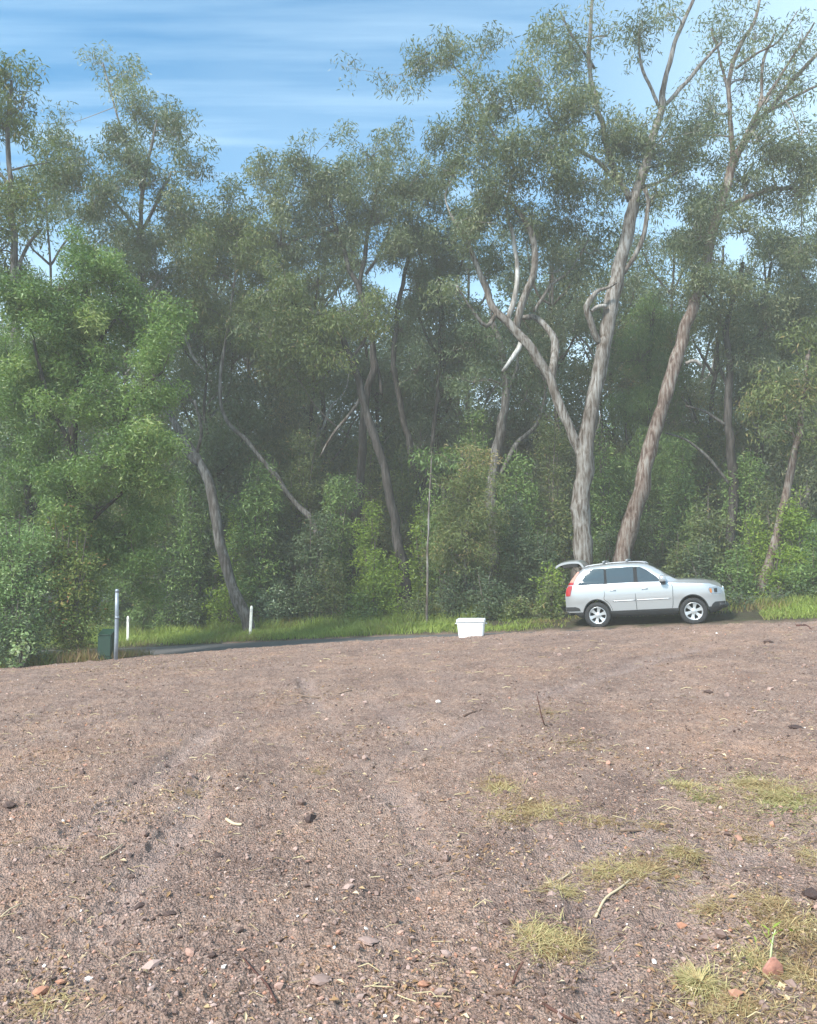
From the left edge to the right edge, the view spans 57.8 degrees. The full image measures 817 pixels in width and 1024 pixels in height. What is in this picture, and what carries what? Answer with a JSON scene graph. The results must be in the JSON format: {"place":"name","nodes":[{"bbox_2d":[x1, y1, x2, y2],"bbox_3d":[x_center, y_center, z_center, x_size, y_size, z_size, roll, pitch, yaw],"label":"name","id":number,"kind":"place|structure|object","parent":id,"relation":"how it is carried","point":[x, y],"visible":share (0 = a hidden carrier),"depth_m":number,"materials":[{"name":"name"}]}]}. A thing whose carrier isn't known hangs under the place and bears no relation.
{"place":"outdoors","nodes":[
{"label":"outdoors","id":0,"kind":"place"},
{"bbox_2d":[0,645,154,667],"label":"tall grass","id":1,"kind":"structure","parent":0,"point":[81,657],"depth_m":17.43,"materials":[{"name":"plant"}]},
{"bbox_2d":[0,578,816,1023],"bbox_3d":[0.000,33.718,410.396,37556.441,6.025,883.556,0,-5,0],"label":"ground","id":2,"kind":"structure","parent":0,"point":[532,680],"depth_m":4.55,"materials":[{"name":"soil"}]},
{"bbox_2d":[0,625,37,667],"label":"leafy bush","id":3,"kind":"object","parent":2,"relation":"on","point":[21,661],"visible":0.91,"depth_m":16.56,"materials":[{"name":"green plant"}]},
{"bbox_2d":[0,600,53,667],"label":"leafy bush","id":4,"kind":"object","parent":2,"relation":"on","point":[4,652],"visible":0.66,"depth_m":16.91,"materials":[{"name":"green plant"}]},
{"bbox_2d":[0,514,67,655],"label":"leafy bush","id":5,"kind":"object","parent":2,"relation":"on","point":[12,569],"visible":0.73,"depth_m":17.56,"materials":[{"name":"green plant"}]},
{"bbox_2d":[0,48,75,601],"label":"gum tree","id":6,"kind":"object","parent":2,"relation":"on","point":[12,196],"visible":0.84,"depth_m":23.65,"materials":[{"name":"green plant"}]},
{"bbox_2d":[0,324,84,651],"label":"wattle tree","id":7,"kind":"object","parent":2,"relation":"on","point":[23,505],"visible":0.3,"depth_m":21.48,"materials":[{"name":"green plant"}]},
{"bbox_2d":[0,161,127,626],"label":"gum tree","id":8,"kind":"object","parent":2,"relation":"on","point":[50,263],"visible":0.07,"depth_m":34.36,"materials":[{"name":"green plant"}]},
{"bbox_2d":[15,502,114,652],"bbox_3d":[-8.583,1.756,18.302,2.605,4.027,2.104,0,-5,0],"label":"leafy bush","id":9,"kind":"object","parent":2,"relation":"on","point":[74,597],"visible":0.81,"depth_m":18.17,"materials":[{"name":"green plant"}]},
{"bbox_2d":[55,603,99,658],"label":"leafy bush","id":10,"kind":"object","parent":2,"relation":"on","point":[82,643],"visible":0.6,"depth_m":18.02,"materials":[{"name":"green plant"}]},
{"bbox_2d":[0,219,198,648],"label":"wattle tree","id":11,"kind":"object","parent":2,"relation":"on","point":[130,468],"visible":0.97,"depth_m":18.99,"materials":[{"name":"green plant"}]},
{"bbox_2d":[97,629,114,660],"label":"utility pillar","id":12,"kind":"structure","parent":2,"relation":"on","point":[106,642],"depth_m":17.67,"materials":[{"name":"green metal"}]},
{"bbox_2d":[87,561,138,632],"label":"shrub","id":13,"kind":"object","parent":2,"relation":"on","point":[114,585],"visible":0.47,"depth_m":30.57,"materials":[{"name":"green plant"}]},
{"bbox_2d":[50,198,204,622],"bbox_3d":[-12.399,-4.126,32.988,6.988,18.973,5.837,0,-5,0],"label":"gum tree","id":14,"kind":"object","parent":2,"relation":"on","point":[119,509],"visible":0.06,"depth_m":32.57,"materials":[{"name":"green plant"}]},
{"bbox_2d":[15,40,254,631],"bbox_3d":[-10.316,-7.660,28.331,9.652,24.603,5.547,0,-5,0],"label":"gum tree","id":15,"kind":"object","parent":2,"relation":"on","point":[142,250],"visible":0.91,"depth_m":28.36,"materials":[{"name":"green plant"}]},
{"bbox_2d":[122,590,160,632],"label":"shrub","id":16,"kind":"object","parent":2,"relation":"on","point":[138,612],"visible":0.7,"depth_m":29.94,"materials":[{"name":"green plant"}]},
{"bbox_2d":[125,486,188,629],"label":"understorey tree","id":17,"kind":"object","parent":2,"relation":"on","point":[164,520],"visible":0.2,"depth_m":30.02,"materials":[{"name":"green plant"}]},
{"bbox_2d":[145,586,190,629],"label":"shrub","id":18,"kind":"object","parent":2,"relation":"on","point":[158,622],"visible":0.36,"depth_m":29.53,"materials":[{"name":"green plant"}]},
{"bbox_2d":[147,508,195,628],"bbox_3d":[-9.566,2.357,29.999,2.158,5.124,2.743,2,-5,-20],"label":"shrub","id":19,"kind":"object","parent":2,"relation":"on","point":[168,570],"visible":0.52,"depth_m":29.66,"materials":[{"name":"green plant"}]},
{"bbox_2d":[158,445,231,628],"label":"understorey tree","id":20,"kind":"object","parent":2,"relation":"on","point":[191,538],"visible":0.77,"depth_m":29.39,"materials":[{"name":"green plant"}]},
{"bbox_2d":[171,532,219,629],"bbox_3d":[-8.437,2.797,29.516,1.971,4.040,2.024,4,-6,-41],"label":"shrub","id":21,"kind":"object","parent":2,"relation":"on","point":[194,603],"visible":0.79,"depth_m":29.23,"materials":[{"name":"green plant"}]},
{"bbox_2d":[132,202,280,614],"bbox_3d":[-9.955,-4.667,35.181,8.357,20.162,5.803,-3,-5,31],"label":"gum tree","id":22,"kind":"object","parent":2,"relation":"on","point":[194,347],"visible":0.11,"depth_m":35.06,"materials":[{"name":"green plant"}]},
{"bbox_2d":[135,263,281,622],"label":"gum tree","id":23,"kind":"object","parent":2,"relation":"on","point":[238,409],"visible":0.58,"depth_m":30.32,"materials":[{"name":"green plant"}]},
{"bbox_2d":[196,581,237,629],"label":"shrub","id":24,"kind":"object","parent":2,"relation":"on","point":[218,612],"visible":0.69,"depth_m":28.84,"materials":[{"name":"green plant"}]},
{"bbox_2d":[203,499,252,624],"bbox_3d":[-6.809,2.061,28.882,2.081,5.145,1.775,0,-5,0],"label":"shrub","id":25,"kind":"object","parent":2,"relation":"on","point":[234,562],"visible":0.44,"depth_m":28.77,"materials":[{"name":"green plant"}]},
{"bbox_2d":[150,172,326,616],"bbox_3d":[-6.814,-4.656,29.275,6.735,18.158,4.288,2,-5,-23],"label":"gum tree","id":26,"kind":"object","parent":2,"relation":"on","point":[207,261],"visible":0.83,"depth_m":29.12,"materials":[{"name":"green plant"}]},
{"bbox_2d":[174,204,328,604],"bbox_3d":[-7.155,-4.724,33.842,7.005,19.472,5.142,0,-5,0],"label":"gum tree","id":27,"kind":"object","parent":2,"relation":"on","point":[286,412],"visible":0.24,"depth_m":33.52,"materials":[{"name":"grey plant"}]},
{"bbox_2d":[235,538,273,620],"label":"shrub","id":28,"kind":"object","parent":2,"relation":"on","point":[247,571],"visible":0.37,"depth_m":28.27,"materials":[{"name":"green plant"}]},
{"bbox_2d":[221,450,295,624],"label":"understorey tree","id":29,"kind":"object","parent":2,"relation":"on","point":[268,487],"visible":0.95,"depth_m":28.31,"materials":[{"name":"green plant"}]},
{"bbox_2d":[244,511,303,620],"bbox_3d":[-5.232,2.200,28.789,2.083,4.599,2.245,-3,-6,36],"label":"shrub","id":30,"kind":"object","parent":2,"relation":"on","point":[281,546],"visible":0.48,"depth_m":28.74,"materials":[{"name":"green plant"}]},
{"bbox_2d":[253,578,297,625],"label":"shrub","id":31,"kind":"object","parent":2,"relation":"on","point":[274,604],"visible":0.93,"depth_m":27.93,"materials":[{"name":"green plant"}]},
{"bbox_2d":[274,423,331,617],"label":"understorey tree","id":32,"kind":"object","parent":2,"relation":"on","point":[302,496],"visible":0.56,"depth_m":29.98,"materials":[{"name":"green plant"}]},
{"bbox_2d":[236,238,384,609],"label":"gum tree","id":33,"kind":"object","parent":2,"relation":"on","point":[318,283],"visible":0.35,"depth_m":33.95,"materials":[{"name":"green plant"}]},
{"bbox_2d":[283,509,339,621],"bbox_3d":[-3.576,1.997,27.720,1.889,4.570,2.008,-3,-5,30],"label":"shrub","id":34,"kind":"object","parent":2,"relation":"on","point":[309,581],"visible":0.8,"depth_m":27.61,"materials":[{"name":"green plant"}]},
{"bbox_2d":[226,257,411,621],"bbox_3d":[-3.225,-2.565,26.514,6.808,13.239,3.939,0,-5,0],"label":"gum tree","id":35,"kind":"object","parent":2,"relation":"on","point":[317,323],"visible":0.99,"depth_m":26.48,"materials":[{"name":"green plant"}]},
{"bbox_2d":[250,211,389,609],"bbox_3d":[-4.636,-5.097,38.263,7.606,20.640,5.972,0,-5,0],"label":"gum tree","id":36,"kind":"object","parent":2,"relation":"on","point":[342,412],"visible":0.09,"depth_m":37.89,"materials":[{"name":"green plant"}]},
{"bbox_2d":[308,556,352,623],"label":"shrub","id":37,"kind":"object","parent":2,"relation":"on","point":[335,601],"visible":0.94,"depth_m":27.08,"materials":[{"name":"green plant"}]},
{"bbox_2d":[301,469,369,610],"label":"understorey tree","id":38,"kind":"object","parent":2,"relation":"on","point":[337,547],"visible":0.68,"depth_m":28.85,"materials":[{"name":"green plant"}]},
{"bbox_2d":[240,116,456,609],"bbox_3d":[-2.651,-6.137,30.612,8.762,21.190,5.523,1,-5,-18],"label":"gum tree","id":39,"kind":"object","parent":2,"relation":"on","point":[348,191],"visible":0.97,"depth_m":30.20,"materials":[{"name":"green plant"}]},
{"bbox_2d":[338,589,384,622],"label":"shrub","id":40,"kind":"object","parent":2,"relation":"on","point":[367,611],"visible":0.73,"depth_m":26.52,"materials":[{"name":"green plant"}]},
{"bbox_2d":[340,398,390,587],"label":"understorey tree","id":41,"kind":"object","parent":2,"relation":"on","point":[370,476],"visible":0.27,"depth_m":32.98,"materials":[{"name":"green plant"}]},
{"bbox_2d":[347,547,396,619],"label":"shrub","id":42,"kind":"object","parent":2,"relation":"on","point":[374,591],"visible":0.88,"depth_m":26.52,"materials":[{"name":"green plant"}]},
{"bbox_2d":[347,498,397,608],"bbox_3d":[-1.393,1.743,28.054,1.831,4.703,1.980,2,-5,-23],"label":"shrub","id":43,"kind":"object","parent":2,"relation":"on","point":[366,542],"visible":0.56,"depth_m":27.96,"materials":[{"name":"green plant"}]},
{"bbox_2d":[304,249,453,604],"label":"gum tree","id":44,"kind":"object","parent":2,"relation":"on","point":[389,395],"visible":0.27,"depth_m":37.21,"materials":[{"name":"green plant"}]},
{"bbox_2d":[373,550,420,617],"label":"shrub","id":45,"kind":"object","parent":2,"relation":"on","point":[396,584],"visible":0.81,"depth_m":26.16,"materials":[{"name":"green plant"}]},
{"bbox_2d":[373,441,424,593],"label":"understorey tree","id":46,"kind":"object","parent":2,"relation":"on","point":[405,493],"visible":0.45,"depth_m":31.02,"materials":[{"name":"green plant"}]},
{"bbox_2d":[0,250,816,617],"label":"forest","id":47,"kind":"object","parent":2,"relation":"on","point":[354,430],"visible":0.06,"depth_m":43.05,"materials":[{"name":"green plant"}]},
{"bbox_2d":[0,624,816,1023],"bbox_3d":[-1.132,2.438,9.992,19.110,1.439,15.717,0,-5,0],"label":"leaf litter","id":48,"kind":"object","parent":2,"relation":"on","point":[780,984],"visible":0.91,"depth_m":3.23,"materials":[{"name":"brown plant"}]},
{"bbox_2d":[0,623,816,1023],"bbox_3d":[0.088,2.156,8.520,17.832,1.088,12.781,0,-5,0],"label":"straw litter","id":49,"kind":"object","parent":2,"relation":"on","point":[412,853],"visible":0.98,"depth_m":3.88,"materials":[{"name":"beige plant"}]},
{"bbox_2d":[2,592,816,648],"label":"verge grass","id":50,"kind":"structure","parent":2,"relation":"on","point":[296,627],"depth_m":25.12,"materials":[{"name":"green plant"}]},
{"bbox_2d":[398,589,441,619],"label":"shrub","id":51,"kind":"object","parent":2,"relation":"on","point":[410,604],"visible":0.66,"depth_m":25.76,"materials":[{"name":"green plant"}]},
{"bbox_2d":[404,491,438,604],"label":"shrub","id":52,"kind":"object","parent":2,"relation":"on","point":[418,532],"visible":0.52,"depth_m":28.84,"materials":[{"name":"green plant"}]},
{"bbox_2d":[38,568,816,631],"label":"undergrowth","id":53,"kind":"object","parent":2,"relation":"on","point":[725,588],"visible":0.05,"depth_m":27.38,"materials":[{"name":"green plant"}]},
{"bbox_2d":[374,169,492,601],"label":"gum tree","id":54,"kind":"object","parent":2,"relation":"on","point":[425,278],"visible":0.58,"depth_m":32.41,"materials":[{"name":"green plant"}]},
{"bbox_2d":[407,445,463,622],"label":"sapling","id":55,"kind":"object","parent":2,"relation":"on","point":[431,463],"visible":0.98,"depth_m":25.02,"materials":[{"name":"green plant"}]},
{"bbox_2d":[410,487,477,609],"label":"understorey tree","id":56,"kind":"object","parent":2,"relation":"on","point":[434,571],"visible":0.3,"depth_m":27.34,"materials":[{"name":"green plant"}]},
{"bbox_2d":[384,199,512,603],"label":"gum tree","id":57,"kind":"object","parent":2,"relation":"on","point":[440,431],"visible":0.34,"depth_m":33.96,"materials":[{"name":"green plant"}]},
{"bbox_2d":[428,565,475,619],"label":"shrub","id":58,"kind":"object","parent":2,"relation":"on","point":[453,604],"visible":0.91,"depth_m":25.47,"materials":[{"name":"green plant"}]},
{"bbox_2d":[396,220,527,596],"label":"gum tree","id":59,"kind":"object","parent":2,"relation":"on","point":[491,432],"visible":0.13,"depth_m":36.14,"materials":[{"name":"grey plant"}]},
{"bbox_2d":[421,441,512,606],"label":"tree","id":60,"kind":"object","parent":2,"relation":"on","point":[465,514],"visible":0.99,"depth_m":25.86,"materials":[{"name":"green plant"}]},
{"bbox_2d":[455,618,486,637],"bbox_3d":[1.370,2.527,16.150,0.699,0.403,0.466,-2,-5,9],"label":"storage tub","id":61,"kind":"object","parent":2,"relation":"on","point":[467,627],"visible":0.92,"depth_m":15.96,"materials":[{"name":"white plastic"}]},
{"bbox_2d":[449,404,499,599],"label":"understorey tree","id":62,"kind":"object","parent":2,"relation":"on","point":[477,441],"visible":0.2,"depth_m":32.16,"materials":[{"name":"green plant"}]},
{"bbox_2d":[460,562,511,621],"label":"shrub","id":63,"kind":"object","parent":2,"relation":"on","point":[491,593],"visible":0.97,"depth_m":24.24,"materials":[{"name":"green plant"}]},
{"bbox_2d":[431,240,581,600],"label":"gum tree","id":64,"kind":"object","parent":2,"relation":"on","point":[485,367],"visible":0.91,"depth_m":29.50,"materials":[{"name":"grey plant"}]},
{"bbox_2d":[493,493,540,606],"bbox_3d":[3.926,1.477,26.492,2.084,4.305,2.234,0,-5,0],"label":"shrub","id":65,"kind":"object","parent":2,"relation":"on","point":[516,542],"visible":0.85,"depth_m":26.07,"materials":[{"name":"green plant"}]},
{"bbox_2d":[496,591,538,621],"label":"shrub","id":66,"kind":"object","parent":2,"relation":"on","point":[517,610],"visible":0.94,"depth_m":23.61,"materials":[{"name":"green plant"}]},
{"bbox_2d":[490,440,552,589],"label":"understorey tree","id":67,"kind":"object","parent":2,"relation":"on","point":[523,491],"visible":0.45,"depth_m":28.56,"materials":[{"name":"green plant"}]},
{"bbox_2d":[328,0,721,580],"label":"gum tree","id":68,"kind":"object","parent":2,"relation":"on","point":[617,143],"visible":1,"depth_m":26.79,"materials":[{"name":"green plant"}]},
{"bbox_2d":[516,529,568,605],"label":"shrub","id":69,"kind":"object","parent":2,"relation":"on","point":[546,551],"visible":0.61,"depth_m":25.79,"materials":[{"name":"green plant"}]},
{"bbox_2d":[476,235,617,595],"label":"gum tree","id":70,"kind":"object","parent":2,"relation":"on","point":[526,443],"visible":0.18,"depth_m":37.21,"materials":[{"name":"green plant"}]},
{"bbox_2d":[528,562,566,612],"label":"shrub","id":71,"kind":"object","parent":2,"relation":"on","point":[550,568],"visible":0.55,"depth_m":25.03,"materials":[{"name":"green plant"}]},
{"bbox_2d":[523,404,575,583],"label":"understorey tree","id":72,"kind":"object","parent":2,"relation":"on","point":[554,482],"visible":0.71,"depth_m":28.89,"materials":[{"name":"green plant"}]},
{"bbox_2d":[533,576,567,619],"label":"shrub","id":73,"kind":"object","parent":2,"relation":"on","point":[550,598],"visible":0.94,"depth_m":23.32,"materials":[{"name":"green plant"}]},
{"bbox_2d":[485,203,621,591],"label":"gum tree","id":74,"kind":"object","parent":2,"relation":"on","point":[552,322],"visible":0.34,"depth_m":35.05,"materials":[{"name":"green plant"}]},
{"bbox_2d":[571,420,629,561],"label":"understorey tree","id":75,"kind":"object","parent":2,"relation":"on","point":[604,501],"visible":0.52,"depth_m":29.48,"materials":[{"name":"green plant"}]},
{"bbox_2d":[593,526,616,564],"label":"shrub","id":76,"kind":"object","parent":2,"relation":"on","point":[606,554],"visible":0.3,"depth_m":27.95,"materials":[{"name":"green plant"}]},
{"bbox_2d":[548,232,675,534],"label":"gum tree","id":77,"kind":"object","parent":2,"relation":"on","point":[586,373],"visible":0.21,"depth_m":37.80,"materials":[{"name":"green plant"}]},
{"bbox_2d":[555,559,728,626],"bbox_3d":[6.640,2.215,21.141,4.550,1.956,2.247,-6,-5,21],"label":"parked car","id":78,"kind":"object","parent":2,"relation":"on","point":[626,587],"visible":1,"depth_m":20.40,"materials":[{"name":"silver metal"}]},
{"bbox_2d":[591,290,710,564],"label":"she oak","id":79,"kind":"object","parent":2,"relation":"on","point":[633,407],"visible":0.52,"depth_m":31.35,"materials":[{"name":"green plant"}]},
{"bbox_2d":[638,507,682,570],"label":"shrub","id":80,"kind":"object","parent":2,"relation":"on","point":[657,556],"visible":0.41,"depth_m":29.49,"materials":[{"name":"green plant"}]},
{"bbox_2d":[596,185,736,554],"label":"gum tree","id":81,"kind":"object","parent":2,"relation":"on","point":[636,238],"visible":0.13,"depth_m":37.74,"materials":[{"name":"green plant"}]},
{"bbox_2d":[661,538,698,577],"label":"shrub","id":82,"kind":"object","parent":2,"relation":"on","point":[682,569],"visible":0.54,"depth_m":25.77,"materials":[{"name":"green plant"}]},
{"bbox_2d":[644,431,723,576],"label":"understorey tree","id":83,"kind":"object","parent":2,"relation":"on","point":[679,489],"visible":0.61,"depth_m":28.99,"materials":[{"name":"green plant"}]},
{"bbox_2d":[623,227,771,571],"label":"gum tree","id":84,"kind":"object","parent":2,"relation":"on","point":[708,437],"visible":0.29,"depth_m":34.04,"materials":[{"name":"green plant"}]},
{"bbox_2d":[669,538,732,587],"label":"shrub","id":85,"kind":"object","parent":2,"relation":"on","point":[702,561],"visible":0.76,"depth_m":25.37,"materials":[{"name":"green plant"}]},
{"bbox_2d":[671,484,741,590],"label":"understorey tree","id":86,"kind":"object","parent":2,"relation":"on","point":[703,530],"visible":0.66,"depth_m":26.84,"materials":[{"name":"green plant"}]},
{"bbox_2d":[611,0,816,563],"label":"gum tree","id":87,"kind":"object","parent":2,"relation":"on","point":[801,187],"visible":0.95,"depth_m":27.79,"materials":[{"name":"green plant"}]},
{"bbox_2d":[712,544,761,598],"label":"shrub","id":88,"kind":"object","parent":2,"relation":"on","point":[740,573],"visible":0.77,"depth_m":24.77,"materials":[{"name":"green plant"}]},
{"bbox_2d":[665,262,816,593],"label":"gum tree","id":89,"kind":"object","parent":2,"relation":"on","point":[745,344],"visible":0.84,"depth_m":28.95,"materials":[{"name":"green plant"}]},
{"bbox_2d":[724,586,761,610],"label":"shrub","id":90,"kind":"object","parent":2,"relation":"on","point":[738,601],"visible":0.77,"depth_m":21.88,"materials":[{"name":"green plant"}]},
{"bbox_2d":[715,448,775,590],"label":"understorey tree","id":91,"kind":"object","parent":2,"relation":"on","point":[748,467],"visible":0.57,"depth_m":28.49,"materials":[{"name":"green plant"}]},
{"bbox_2d":[732,514,776,589],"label":"shrub","id":92,"kind":"object","parent":2,"relation":"on","point":[756,551],"visible":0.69,"depth_m":26.38,"materials":[{"name":"green plant"}]},
{"bbox_2d":[697,226,816,549],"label":"gum tree","id":93,"kind":"object","parent":2,"relation":"on","point":[753,443],"visible":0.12,"depth_m":33.85,"materials":[{"name":"green plant"}]},
{"bbox_2d":[705,215,816,578],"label":"gum tree","id":94,"kind":"object","parent":2,"relation":"on","point":[771,268],"visible":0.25,"depth_m":31.70,"materials":[{"name":"green plant"}]},
{"bbox_2d":[746,476,801,587],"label":"understorey tree","id":95,"kind":"object","parent":2,"relation":"on","point":[769,504],"visible":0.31,"depth_m":27.66,"materials":[{"name":"green plant"}]},
{"bbox_2d":[733,310,816,595],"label":"gum tree","id":96,"kind":"object","parent":2,"relation":"on","point":[803,391],"visible":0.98,"depth_m":25.50,"materials":[{"name":"green plant"}]},
{"bbox_2d":[736,204,816,566],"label":"gum tree","id":97,"kind":"object","parent":2,"relation":"on","point":[809,480],"visible":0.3,"depth_m":30.20,"materials":[{"name":"green plant"}]},
{"bbox_2d":[754,542,805,597],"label":"shrub","id":98,"kind":"object","parent":2,"relation":"on","point":[775,576],"visible":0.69,"depth_m":23.88,"materials":[{"name":"green plant"}]},
{"bbox_2d":[757,484,816,588],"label":"shrub","id":99,"kind":"object","parent":2,"relation":"on","point":[794,526],"visible":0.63,"depth_m":25.09,"materials":[{"name":"green plant"}]},
{"bbox_2d":[776,546,816,598],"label":"shrub","id":100,"kind":"object","parent":2,"relation":"on","point":[803,582],"visible":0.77,"depth_m":23.07,"materials":[{"name":"green plant"}]},
{"bbox_2d":[793,520,816,577],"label":"shrub","id":101,"kind":"object","parent":2,"relation":"on","point":[811,541],"visible":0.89,"depth_m":23.00,"materials":[{"name":"green plant"}]},
{"bbox_2d":[0,0,816,558],"label":"sky","id":102,"kind":"structure","parent":0,"point":[256,72],"materials":[{"name":"blue"}]},
{"bbox_2d":[3,697,816,1023],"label":"dry grass","id":103,"kind":"structure","parent":0,"point":[691,975],"depth_m":3.19,"materials":[{"name":"beige plant"}]},
{"bbox_2d":[36,622,802,654],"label":"road","id":104,"kind":"structure","parent":0,"point":[182,649],"depth_m":22.29,"materials":[{"name":"grey asphalt"}]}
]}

